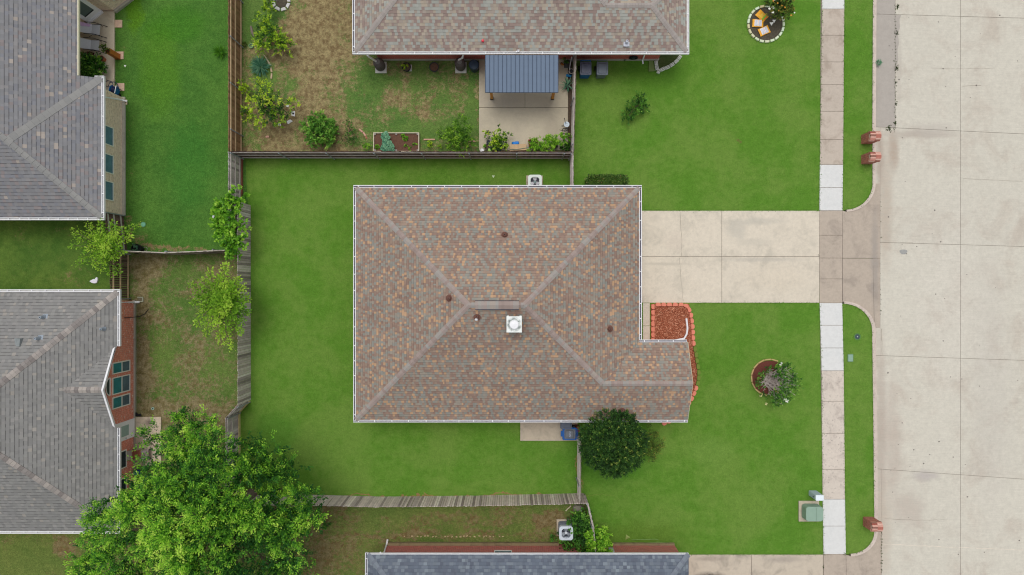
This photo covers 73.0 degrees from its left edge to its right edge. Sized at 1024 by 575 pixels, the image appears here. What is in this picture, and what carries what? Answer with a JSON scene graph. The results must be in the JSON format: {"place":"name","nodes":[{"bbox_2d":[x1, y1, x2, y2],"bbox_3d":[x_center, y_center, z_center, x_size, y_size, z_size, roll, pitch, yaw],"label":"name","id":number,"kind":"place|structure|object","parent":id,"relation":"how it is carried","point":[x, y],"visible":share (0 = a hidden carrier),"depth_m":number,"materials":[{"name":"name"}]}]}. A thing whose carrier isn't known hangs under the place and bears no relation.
{"place":"outdoors","nodes":[
{"label":"outdoors","id":0,"kind":"place"},
{"bbox_2d":[0,220,127,297],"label":"strip lawn","id":1,"kind":"structure","parent":0,"point":[37,254],"depth_m":38.00,"materials":[{"name":"plant"}]},
{"bbox_2d":[67,218,140,277],"bbox_3d":[-21.397,-2.038,36.222,3.680,3.555,3.221,0,90,0],"label":"young tree","id":2,"kind":"object","parent":1,"relation":"on","point":[102,241],"visible":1,"depth_m":35.85,"materials":[{"name":"green plant"}]},
{"bbox_2d":[105,212,126,251],"bbox_3d":[-21.236,-2.927,37.086,0.144,1.827,2.123,-4,90,0],"label":"wooden fence","id":3,"kind":"object","parent":1,"relation":"on","point":[119,218],"visible":0.46,"depth_m":37.22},
{"bbox_2d":[80,11,114,90],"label":"covered patio","id":4,"kind":"structure","parent":0,"point":[106,18],"depth_m":37.90,"materials":[{"name":"concrete"}]},
{"bbox_2d":[80,37,105,53],"bbox_3d":[-22.844,-13.164,37.469,1.263,0.839,0.656,3,90,0],"label":"sun lounger","id":5,"kind":"object","parent":4,"relation":"on","point":[88,44],"visible":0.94,"depth_m":37.49,"materials":[{"name":"black metal"}]},
{"bbox_2d":[80,21,107,37],"bbox_3d":[-22.797,-14.011,37.469,1.263,0.839,0.656,3,90,0],"label":"sun lounger","id":6,"kind":"object","parent":4,"relation":"on","point":[92,29],"visible":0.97,"depth_m":37.53,"materials":[{"name":"black metal"}]},
{"bbox_2d":[80,52,107,76],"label":"patio plants","id":7,"kind":"object","parent":4,"relation":"on","point":[89,67],"visible":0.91,"depth_m":37.16,"materials":[{"name":"green plant"}]},
{"bbox_2d":[136,417,161,465],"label":"patio","id":8,"kind":"structure","parent":0,"point":[142,421],"depth_m":37.92,"materials":[{"name":"concrete"}]},
{"bbox_2d":[127,448,143,460],"bbox_3d":[-20.474,9.056,37.470,0.659,0.901,0.596,0,90,0],"label":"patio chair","id":9,"kind":"object","parent":8,"relation":"on","point":[133,453],"visible":0.73,"depth_m":37.50,"materials":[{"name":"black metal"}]},
{"bbox_2d":[115,0,247,251],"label":"side lawn","id":10,"kind":"structure","parent":0,"point":[172,75],"depth_m":38.00,"materials":[{"name":"plant"}]},
{"bbox_2d":[0,0,133,219],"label":"house","id":11,"kind":"structure","parent":10,"relation":"on","point":[62,139],"depth_m":34.68,"materials":[{"name":"grey"}]},
{"bbox_2d":[80,0,103,23],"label":"patio door","id":12,"kind":"structure","parent":11,"relation":"in","point":[89,12],"depth_m":37.29,"materials":[{"name":"white paint"}]},
{"bbox_2d":[106,125,113,146],"bbox_3d":[-21.340,-8.030,36.325,0.060,1.350,1.020,0,90,0],"label":"window","id":13,"kind":"structure","parent":11,"relation":"in","point":[109,130],"depth_m":36.65,"materials":[{"name":"blue glass"}]},
{"bbox_2d":[106,153,113,174],"bbox_3d":[-21.340,-6.550,36.325,0.060,1.350,1.020,0,90,0],"label":"window","id":14,"kind":"structure","parent":11,"relation":"in","point":[109,158],"depth_m":36.67,"materials":[{"name":"blue glass"}]},
{"bbox_2d":[106,180,113,200],"bbox_3d":[-21.340,-5.120,36.325,0.060,1.350,1.020,0,90,0],"label":"window","id":15,"kind":"structure","parent":11,"relation":"in","point":[109,185],"depth_m":36.65,"materials":[{"name":"blue glass"}]},
{"bbox_2d":[109,85,121,96],"bbox_3d":[-21.674,-10.692,37.597,0.504,0.766,0.602,11,90,0],"label":"hose cart","id":16,"kind":"object","parent":10,"relation":"on","point":[115,89],"visible":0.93,"depth_m":37.58,"materials":[{"name":"blue plastic"}]},
{"bbox_2d":[116,51,123,58],"bbox_3d":[-21.548,-12.750,37.975,0.420,0.050,0.420,0,90,0],"label":"stepping stone","id":17,"kind":"object","parent":10,"relation":"on","point":[121,53],"visible":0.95,"depth_m":37.95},
{"bbox_2d":[98,43,120,59],"bbox_3d":[-21.681,-12.697,37.252,0.530,1.497,0.552,0,90,0],"label":"tall planter","id":18,"kind":"object","parent":17,"relation":"on","point":[112,53],"visible":1,"depth_m":37.13,"materials":[{"name":"wood"}]},
{"bbox_2d":[131,243,143,253],"bbox_3d":[-20.389,-2.124,37.624,0.568,0.753,0.576,0,90,0],"label":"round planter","id":19,"kind":"object","parent":10,"relation":"on","point":[136,247],"visible":0.81,"depth_m":37.55,"materials":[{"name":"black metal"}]},
{"bbox_2d":[212,43,226,60],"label":"grass tuft","id":20,"kind":"object","parent":10,"relation":"on","point":[218,50],"visible":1,"depth_m":37.82,"materials":[{"name":"green plant"}]},
{"bbox_2d":[228,151,243,240],"bbox_3d":[-14.802,-4.579,37.085,0.150,1.829,5.099,0,90,0],"label":"wooden fence","id":21,"kind":"object","parent":10,"relation":"on","point":[235,167],"visible":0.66,"depth_m":37.02,"materials":[{"name":"wood"}]},
{"bbox_2d":[208,184,251,260],"bbox_3d":[-14.837,-3.355,36.744,2.461,2.522,4.124,0,90,0],"label":"vine","id":22,"kind":"object","parent":21,"relation":"attached to","point":[221,213],"visible":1,"depth_m":36.04,"materials":[{"name":"green plant"}]},
{"bbox_2d":[121,252,247,497],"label":"lawn","id":23,"kind":"structure","parent":0,"point":[182,360],"depth_m":38.00,"materials":[{"name":"plant"}]},
{"bbox_2d":[0,289,148,533],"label":"house","id":24,"kind":"structure","parent":23,"relation":"on","point":[67,394],"depth_m":34.66,"materials":[{"name":"grey"}]},
{"bbox_2d":[105,378,110,395],"bbox_3d":[-20.690,5.100,35.403,0.070,0.425,0.959,0,90,0],"label":"arched window","id":25,"kind":"structure","parent":24,"relation":"in","point":[108,385],"depth_m":35.45,"materials":[{"name":"teal glass"}]},
{"bbox_2d":[112,360,129,374],"bbox_3d":[-20.700,4.210,36.625,0.060,1.650,0.600,0,90,0],"label":"window","id":26,"kind":"structure","parent":24,"relation":"in","point":[122,366],"depth_m":36.56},
{"bbox_2d":[112,374,129,394],"bbox_3d":[-20.700,5.130,36.625,0.060,1.650,0.900,0,90,0],"label":"window","id":27,"kind":"structure","parent":24,"relation":"in","point":[120,384],"depth_m":36.56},
{"bbox_2d":[112,393,129,409],"bbox_3d":[-20.700,6.020,36.625,0.060,1.650,0.620,0,90,0],"label":"window","id":28,"kind":"structure","parent":24,"relation":"in","point":[122,400],"depth_m":36.56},
{"bbox_2d":[121,449,126,468],"bbox_3d":[-20.700,9.150,36.425,0.060,1.350,0.950,0,90,0],"label":"window","id":29,"kind":"structure","parent":24,"relation":"in","point":[123,453],"depth_m":36.86,"materials":[{"name":"black glass"}]},
{"bbox_2d":[116,418,134,441],"bbox_3d":[-20.655,7.650,36.820,0.130,2.200,1.000,0,90,0],"label":"rear door","id":30,"kind":"structure","parent":24,"relation":"in","point":[127,427],"depth_m":37.12,"materials":[{"name":"white paint"}]},
{"bbox_2d":[109,252,130,299],"bbox_3d":[-21.000,-0.601,37.085,0.148,1.829,2.541,0,90,0],"label":"wooden fence","id":31,"kind":"object","parent":23,"relation":"on","point":[120,281],"visible":0.6,"depth_m":37.34,"materials":[{"name":"wood"}]},
{"bbox_2d":[120,249,225,254],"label":"wooden fence","id":32,"kind":"object","parent":23,"relation":"on","point":[213,251],"visible":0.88,"depth_m":36.52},
{"bbox_2d":[63,404,331,574],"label":"shade tree","id":33,"kind":"object","parent":23,"relation":"on","point":[219,508],"visible":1,"depth_m":31.18,"materials":[{"name":"green plant"}]},
{"bbox_2d":[187,261,251,351],"bbox_3d":[-14.948,0.999,36.005,3.475,3.990,4.699,0,90,0],"label":"young tree","id":34,"kind":"object","parent":23,"relation":"on","point":[221,302],"visible":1,"depth_m":35.31,"materials":[{"name":"green plant"}]},
{"bbox_2d":[0,498,587,574],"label":"lawn","id":35,"kind":"structure","parent":0,"point":[346,540],"depth_m":38.00,"materials":[{"name":"plant"}]},
{"bbox_2d":[365,539,689,574],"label":"house","id":36,"kind":"structure","parent":35,"relation":"on","point":[492,558],"depth_m":35.29,"materials":[{"name":"grey stone"}]},
{"bbox_2d":[557,519,572,539],"bbox_3d":[2.902,13.174,37.533,0.900,0.974,0.900,0,90,0],"label":"outdoor unit","id":37,"kind":"object","parent":35,"relation":"on","point":[563,530],"visible":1,"depth_m":37.12,"materials":[{"name":"metal"}]},
{"bbox_2d":[550,507,592,551],"bbox_3d":[3.427,13.161,37.313,2.367,1.413,3.115,22,90,0],"label":"shrub","id":38,"kind":"object","parent":35,"relation":"on","point":[580,520],"visible":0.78,"depth_m":37.14,"materials":[{"name":"green plant"}]},
{"bbox_2d":[242,0,565,154],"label":"back lawn","id":39,"kind":"structure","parent":0,"point":[327,71],"depth_m":38.00,"materials":[{"name":"plant"}]},
{"bbox_2d":[228,0,243,151],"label":"wooden fence","id":40,"kind":"object","parent":39,"relation":"on","point":[235,135],"visible":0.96,"depth_m":37.01,"materials":[{"name":"wood"}]},
{"bbox_2d":[237,79,249,93],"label":"shrub","id":41,"kind":"object","parent":39,"relation":"on","point":[244,87],"visible":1,"depth_m":37.14,"materials":[{"name":"green plant"}]},
{"bbox_2d":[247,55,270,76],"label":"iris clump","id":42,"kind":"object","parent":39,"relation":"on","point":[257,62],"visible":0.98,"depth_m":37.76,"materials":[{"name":"green plant"}]},
{"bbox_2d":[260,0,276,14],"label":"shrub","id":43,"kind":"object","parent":39,"relation":"on","point":[265,6],"visible":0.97,"depth_m":37.03,"materials":[{"name":"green plant"}]},
{"bbox_2d":[240,74,300,129],"bbox_3d":[-13.172,-9.602,36.913,3.062,2.209,2.702,34,90,0],"label":"citrus shrub","id":44,"kind":"object","parent":39,"relation":"on","point":[262,102],"visible":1,"depth_m":36.63,"materials":[{"name":"green plant"}]},
{"bbox_2d":[251,10,296,57],"bbox_3d":[-12.726,-13.652,37.034,2.372,1.966,2.601,0,90,0],"label":"citrus shrub","id":45,"kind":"object","parent":39,"relation":"on","point":[266,26],"visible":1,"depth_m":36.73,"materials":[{"name":"green plant"}]},
{"bbox_2d":[298,109,338,150],"bbox_3d":[-10.380,-8.462,37.274,2.112,1.485,2.195,-35,90,0],"label":"round shrub","id":46,"kind":"object","parent":39,"relation":"on","point":[319,123],"visible":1,"depth_m":37.07,"materials":[{"name":"green plant"}]},
{"bbox_2d":[338,115,358,146],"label":"wispy shrub","id":47,"kind":"object","parent":39,"relation":"on","point":[348,138],"visible":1,"depth_m":37.31,"materials":[{"name":"green plant"}]},
{"bbox_2d":[373,57,386,72],"bbox_3d":[-7.196,-12.086,37.520,0.620,1.000,0.620,0,90,0],"label":"rain barrel","id":48,"kind":"object","parent":39,"relation":"on","point":[380,65],"visible":0.95,"depth_m":37.32,"materials":[{"name":"plastic"}]},
{"bbox_2d":[373,132,419,151],"bbox_3d":[-6.319,-7.931,37.850,2.505,0.300,1.056,0,90,0],"label":"raised bed","id":49,"kind":"object","parent":39,"relation":"on","point":[397,140],"visible":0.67,"depth_m":37.80,"materials":[{"name":"brown soil"}]},
{"bbox_2d":[429,62,438,71],"bbox_3d":[-4.245,-12.016,37.820,0.525,0.360,0.525,0,90,0],"label":"plant pot","id":50,"kind":"object","parent":39,"relation":"on","point":[433,66],"visible":1,"depth_m":37.68,"materials":[{"name":"ceramic"}]},
{"bbox_2d":[436,113,478,156],"bbox_3d":[-2.853,-7.941,36.912,2.179,2.201,2.219,-29,90,0],"label":"lemon shrub","id":51,"kind":"object","parent":39,"relation":"on","point":[460,137],"visible":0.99,"depth_m":36.45,"materials":[{"name":"green plant"}]},
{"bbox_2d":[455,58,466,72],"bbox_3d":[-2.809,-12.086,37.520,0.620,1.000,0.620,0,90,0],"label":"rain barrel","id":52,"kind":"object","parent":39,"relation":"on","point":[461,66],"visible":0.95,"depth_m":37.32,"materials":[{"name":"plastic"}]},
{"bbox_2d":[469,60,478,72],"bbox_3d":[-2.057,-12.024,37.620,0.560,0.760,0.554,0,90,0],"label":"round tub","id":53,"kind":"object","parent":39,"relation":"on","point":[474,66],"visible":1,"depth_m":37.26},
{"bbox_2d":[568,62,571,150],"bbox_3d":[3.191,-10.238,37.994,0.238,0.001,5.452,0,90,0],"label":"soil border","id":54,"kind":"object","parent":39,"relation":"on","point":[569,108],"visible":0.4,"depth_m":37.99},
{"bbox_2d":[479,60,567,150],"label":"patio","id":55,"kind":"structure","parent":0,"point":[523,118],"depth_m":37.91,"materials":[{"name":"concrete"}]},
{"bbox_2d":[482,124,512,151],"bbox_3d":[-0.685,-8.007,37.331,1.628,1.157,1.413,-15,90,0],"label":"potted citrus","id":56,"kind":"object","parent":55,"relation":"on","point":[497,143],"visible":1,"depth_m":37.18,"materials":[{"name":"plant"}]},
{"bbox_2d":[510,144,526,150],"bbox_3d":[0.331,-7.642,37.788,0.920,0.245,0.340,-2,90,0],"label":"cardboard box","id":57,"kind":"object","parent":55,"relation":"on","point":[515,147],"visible":0.98,"depth_m":37.67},
{"bbox_2d":[485,55,557,99],"bbox_3d":[0.497,-10.900,36.568,3.745,2.685,1.899,0,90,0],"label":"pergola","id":58,"kind":"object","parent":55,"relation":"on","point":[521,73],"visible":1,"depth_m":35.25,"materials":[{"name":"blue stained metal"},{"name":"blue-grey painted metal"}]},
{"bbox_2d":[527,136,541,151],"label":"potted plant","id":59,"kind":"object","parent":55,"relation":"on","point":[533,143],"visible":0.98,"depth_m":37.30,"materials":[{"name":"green plant"}]},
{"bbox_2d":[542,133,563,151],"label":"potted shrub","id":60,"kind":"object","parent":55,"relation":"on","point":[554,143],"visible":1,"depth_m":37.23,"materials":[{"name":"green plant"}]},
{"bbox_2d":[561,76,572,91],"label":"spiky potted plant","id":61,"kind":"object","parent":55,"relation":"on","point":[567,86],"visible":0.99,"depth_m":37.53,"materials":[{"name":"green plant"}]},
{"bbox_2d":[240,0,822,554],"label":"front lawn","id":62,"kind":"structure","parent":0,"point":[728,120],"depth_m":38.00,"materials":[{"name":"plant"}]},
{"bbox_2d":[225,400,249,492],"bbox_3d":[-14.923,8.769,37.086,0.602,1.828,5.240,6,90,0],"label":"wooden fence","id":63,"kind":"object","parent":62,"relation":"on","point":[232,425],"visible":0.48,"depth_m":37.21,"materials":[{"name":"wood"}]},
{"bbox_2d":[237,202,250,404],"bbox_3d":[-14.367,0.830,37.090,0.050,1.819,10.693,0,90,0],"label":"wooden fence","id":64,"kind":"object","parent":62,"relation":"on","point":[242,264],"visible":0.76,"depth_m":37.23,"materials":[{"name":"wood"}]},
{"bbox_2d":[230,151,571,159],"bbox_3d":[-5.812,-7.075,37.085,17.976,1.830,0.171,0,90,0],"label":"wooden fence","id":65,"kind":"object","parent":62,"relation":"on","point":[471,155],"visible":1,"depth_m":37.02,"materials":[{"name":"wood"}]},
{"bbox_2d":[250,493,586,507],"bbox_3d":[-5.476,11.430,37.090,18.831,1.820,0.167,0,90,0],"label":"wooden fence","id":66,"kind":"object","parent":62,"relation":"on","point":[336,500],"visible":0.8,"depth_m":37.05,"materials":[{"name":"weathered grey wood"}]},
{"bbox_2d":[352,0,688,63],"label":"house","id":67,"kind":"structure","parent":62,"relation":"on","point":[478,30],"depth_m":34.99,"materials":[{"name":"brown"}]},
{"bbox_2d":[353,185,692,421],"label":"house","id":68,"kind":"structure","parent":62,"relation":"on","point":[497,303],"depth_m":34.47,"materials":[{"name":"brown"}]},
{"bbox_2d":[526,175,542,184],"bbox_3d":[1.235,-5.699,37.608,0.900,0.824,0.900,0,90,0],"label":"outdoor unit","id":69,"kind":"object","parent":62,"relation":"on","point":[534,179],"visible":0.69,"depth_m":37.25,"materials":[{"name":"metal"}]},
{"bbox_2d":[520,422,577,440],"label":"side slab","id":70,"kind":"structure","parent":62,"relation":"on","point":[540,431],"depth_m":37.93,"materials":[{"name":"concrete"}]},
{"bbox_2d":[560,422,571,428],"bbox_3d":[2.894,7.157,37.462,0.640,1.055,0.819,0,90,0],"label":"wheeled bin","id":71,"kind":"object","parent":70,"relation":"on","point":[565,425],"visible":0.46,"depth_m":36.95,"materials":[{"name":"plastic"}]},
{"bbox_2d":[561,425,577,439],"bbox_3d":[3.078,7.837,37.460,0.932,1.060,0.660,0,90,0],"label":"wheeled bin","id":72,"kind":"object","parent":70,"relation":"on","point":[570,434],"visible":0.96,"depth_m":36.98,"materials":[{"name":"blue plastic"}]},
{"bbox_2d":[568,153,573,184],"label":"wooden fence","id":73,"kind":"object","parent":62,"relation":"on","point":[571,159],"visible":0.73,"depth_m":36.97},
{"bbox_2d":[569,55,576,155],"bbox_3d":[3.262,-9.776,37.081,0.146,1.838,5.376,1,90,0],"label":"wooden fence","id":74,"kind":"object","parent":62,"relation":"on","point":[574,58],"visible":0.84,"depth_m":36.97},
{"bbox_2d":[576,434,580,502],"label":"wooden fence","id":75,"kind":"object","parent":62,"relation":"on","point":[578,478],"visible":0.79,"depth_m":36.94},
{"bbox_2d":[578,60,590,77],"bbox_3d":[3.947,-11.781,37.462,0.640,1.055,0.819,0,90,0],"label":"wheeled bin","id":76,"kind":"object","parent":62,"relation":"on","point":[585,69],"visible":1,"depth_m":36.98,"materials":[{"name":"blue plastic"}]},
{"bbox_2d":[584,495,595,551],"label":"wooden fence","id":77,"kind":"object","parent":62,"relation":"on","point":[591,521],"visible":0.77,"depth_m":36.37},
{"bbox_2d":[583,524,612,551],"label":"bright shrub","id":78,"kind":"object","parent":62,"relation":"on","point":[602,541],"visible":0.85,"depth_m":36.38,"materials":[{"name":"green plant"}]},
{"bbox_2d":[594,60,607,77],"bbox_3d":[4.839,-11.781,37.462,0.640,1.055,0.819,0,90,0],"label":"wheeled bin","id":79,"kind":"object","parent":62,"relation":"on","point":[601,69],"visible":1,"depth_m":36.98,"materials":[{"name":"plastic"}]},
{"bbox_2d":[585,173,629,184],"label":"hedge","id":80,"kind":"object","parent":62,"relation":"on","point":[612,177],"visible":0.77,"depth_m":37.35,"materials":[{"name":"green plant"}]},
{"bbox_2d":[577,407,649,479],"bbox_3d":[5.094,7.872,35.712,3.818,4.577,3.682,0,90,0],"label":"evergreen tree","id":81,"kind":"object","parent":62,"relation":"on","point":[610,432],"visible":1,"depth_m":34.37,"materials":[{"name":"green plant"}]},
{"bbox_2d":[621,89,649,125],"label":"lawn shrub","id":82,"kind":"object","parent":62,"relation":"on","point":[640,100],"visible":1,"depth_m":37.43,"materials":[{"name":"green plant"}]},
{"bbox_2d":[637,423,665,462],"bbox_3d":[7.385,8.247,36.855,1.602,2.306,2.173,0,90,0],"label":"shrub","id":83,"kind":"object","parent":62,"relation":"on","point":[656,448],"visible":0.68,"depth_m":36.44,"materials":[{"name":"green plant"}]},
{"bbox_2d":[658,55,678,68],"bbox_3d":[8.571,-12.464,37.983,1.429,0.035,1.095,0,90,0],"label":"planting bed","id":84,"kind":"object","parent":62,"relation":"on","point":[664,60],"visible":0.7,"depth_m":37.97,"materials":[{"name":"soil"}]},
{"bbox_2d":[651,304,697,401],"bbox_3d":[8.667,4.143,37.977,3.143,0.045,6.500,0,90,0],"label":"mulch bed","id":85,"kind":"object","parent":62,"relation":"on","point":[670,322],"visible":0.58,"depth_m":37.95,"materials":[{"name":"red wood"}]},
{"bbox_2d":[645,0,875,555],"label":"grass edge","id":86,"kind":"object","parent":62,"relation":"on","point":[821,305],"depth_m":37.97,"materials":[{"name":"plant"}]},
{"bbox_2d":[749,7,781,40],"bbox_3d":[13.929,-14.464,37.975,1.860,0.050,1.860,0,90,0],"label":"soil bed","id":87,"kind":"object","parent":62,"relation":"on","point":[775,28],"visible":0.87,"depth_m":37.95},
{"bbox_2d":[752,19,762,26],"bbox_3d":[13.474,-14.482,37.875,0.620,0.127,0.440,3,90,0],"label":"soil bag","id":88,"kind":"object","parent":87,"relation":"on","point":[757,22],"visible":1,"depth_m":37.84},
{"bbox_2d":[755,9,767,21],"bbox_3d":[13.691,-14.889,37.887,0.620,0.123,0.440,43,90,0],"label":"soil bag","id":89,"kind":"object","parent":87,"relation":"on","point":[760,14],"visible":0.95,"depth_m":37.85,"materials":[{"name":"yellow plastic"}]},
{"bbox_2d":[757,25,770,35],"bbox_3d":[13.818,-14.067,37.875,0.620,0.127,0.440,-24,90,0],"label":"soil bag","id":90,"kind":"object","parent":87,"relation":"on","point":[764,30],"visible":1,"depth_m":37.84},
{"bbox_2d":[764,0,794,20],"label":"tree sapling","id":91,"kind":"object","parent":87,"relation":"on","point":[781,5],"visible":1,"depth_m":36.90,"materials":[{"name":"green plant"}]},
{"bbox_2d":[752,361,784,393],"bbox_3d":[14.153,4.941,37.980,2.020,0.040,1.840,0,90,0],"label":"mulch ring","id":92,"kind":"object","parent":62,"relation":"on","point":[760,367],"visible":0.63,"depth_m":37.96,"materials":[{"name":"brown soil"}]},
{"bbox_2d":[755,361,803,407],"bbox_3d":[14.352,5.151,37.317,2.434,1.287,2.422,-29,90,0],"label":"twiggy bush","id":93,"kind":"object","parent":92,"relation":"on","point":[778,386],"visible":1,"depth_m":37.10,"materials":[{"name":"green plant"}]},
{"bbox_2d":[798,501,822,521],"bbox_3d":[16.298,12.280,37.697,1.119,0.646,1.131,0,90,0],"label":"transformer box","id":94,"kind":"object","parent":62,"relation":"on","point":[810,511],"visible":0.97,"depth_m":37.44,"materials":[{"name":"metal"}]},
{"bbox_2d":[809,490,823,500],"bbox_3d":[16.519,11.298,37.550,0.453,0.900,0.306,0,90,0],"label":"utility pedestal","id":95,"kind":"object","parent":62,"relation":"on","point":[816,495],"visible":1,"depth_m":37.28,"materials":[{"name":"green metal"}]},
{"bbox_2d":[642,211,818,339],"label":"driveway","id":96,"kind":"structure","parent":0,"point":[749,279],"depth_m":37.97,"materials":[{"name":"concrete"}]},
{"bbox_2d":[642,256,818,256],"bbox_3d":[11.411,-1.690,37.990,10.964,0.001,5.024,0,90,0],"label":"driveway bed","id":97,"kind":"object","parent":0,"point":[730,256],"visible":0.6,"depth_m":37.99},
{"bbox_2d":[689,555,822,574],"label":"driveway","id":98,"kind":"structure","parent":0,"point":[756,565],"depth_m":37.98,"materials":[{"name":"concrete"}]},
{"bbox_2d":[819,0,845,574],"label":"sidewalk","id":99,"kind":"structure","parent":0,"point":[830,270],"depth_m":37.98,"materials":[{"name":"concrete"}]},
{"bbox_2d":[842,304,873,553],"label":"verge lawn","id":100,"kind":"structure","parent":0,"point":[859,457],"depth_m":38.00,"materials":[{"name":"plant"}]},
{"bbox_2d":[863,517,882,531],"bbox_3d":[19.574,12.845,37.498,0.601,1.105,0.548,0,90,0],"label":"brick mailbox","id":101,"kind":"object","parent":100,"relation":"on","point":[872,524],"visible":1,"depth_m":37.16,"materials":[{"name":"red brick"}]},
{"bbox_2d":[843,0,872,209],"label":"verge lawn","id":102,"kind":"structure","parent":0,"point":[858,64],"depth_m":38.00,"materials":[{"name":"plant"}]},
{"bbox_2d":[861,131,881,143],"bbox_3d":[19.479,-8.131,37.498,0.601,1.105,0.548,0,90,0],"label":"brick mailbox","id":103,"kind":"object","parent":102,"relation":"on","point":[870,137],"visible":1,"depth_m":37.09,"materials":[{"name":"red brick"}]},
{"bbox_2d":[861,152,881,163],"bbox_3d":[19.479,-7.024,37.498,0.601,1.105,0.548,0,90,0],"label":"brick mailbox","id":104,"kind":"object","parent":102,"relation":"on","point":[870,157],"visible":1,"depth_m":37.11,"materials":[{"name":"red brick"}]},
{"bbox_2d":[842,184,880,574],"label":"driveway apron","id":105,"kind":"object","parent":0,"point":[860,256],"visible":0.95,"depth_m":38.06,"materials":[{"name":"concrete"}]},
{"bbox_2d":[875,0,1023,574],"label":"road","id":106,"kind":"structure","parent":0,"point":[969,413],"depth_m":38.10,"materials":[{"name":"concrete"}]},
{"bbox_2d":[818,4,899,569],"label":"joint weeds","id":107,"kind":"object","parent":106,"relation":"on","point":[881,206],"visible":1,"depth_m":38.08,"materials":[{"name":"green plant"}]},
{"bbox_2d":[895,15,900,68],"bbox_3d":[21.286,-13.464,38.099,0.333,0.006,3.143,0,90,0],"label":"road spill","id":108,"kind":"object","parent":106,"relation":"on","point":[897,22],"visible":1,"depth_m":38.10,"materials":[{"name":"concrete"}]},
{"label":"ground","id":109,"kind":"structure","parent":0,"visible":0},
{"bbox_2d":[843,301,877,555],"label":"kerb","id":110,"kind":"structure","parent":109,"relation":"on","point":[875,444],"depth_m":37.97,"materials":[{"name":"concrete"}]},
{"bbox_2d":[845,0,876,211],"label":"kerb","id":111,"kind":"structure","parent":109,"relation":"on","point":[873,105],"depth_m":37.97,"materials":[{"name":"concrete"}]},
{"bbox_3d":[-5.667,-12.059,37.975,0.340,0.050,0.360,0,90,0],"label":"paver","id":112,"kind":"object","parent":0,"visible":0},
{"bbox_2d":[401,62,410,71],"bbox_3d":[-5.761,-12.021,37.693,0.507,0.614,0.500,-25,90,0],"label":"plant pot","id":113,"kind":"object","parent":112,"relation":"on","point":[406,66],"visible":1,"depth_m":37.68,"materials":[{"name":"black metal"}]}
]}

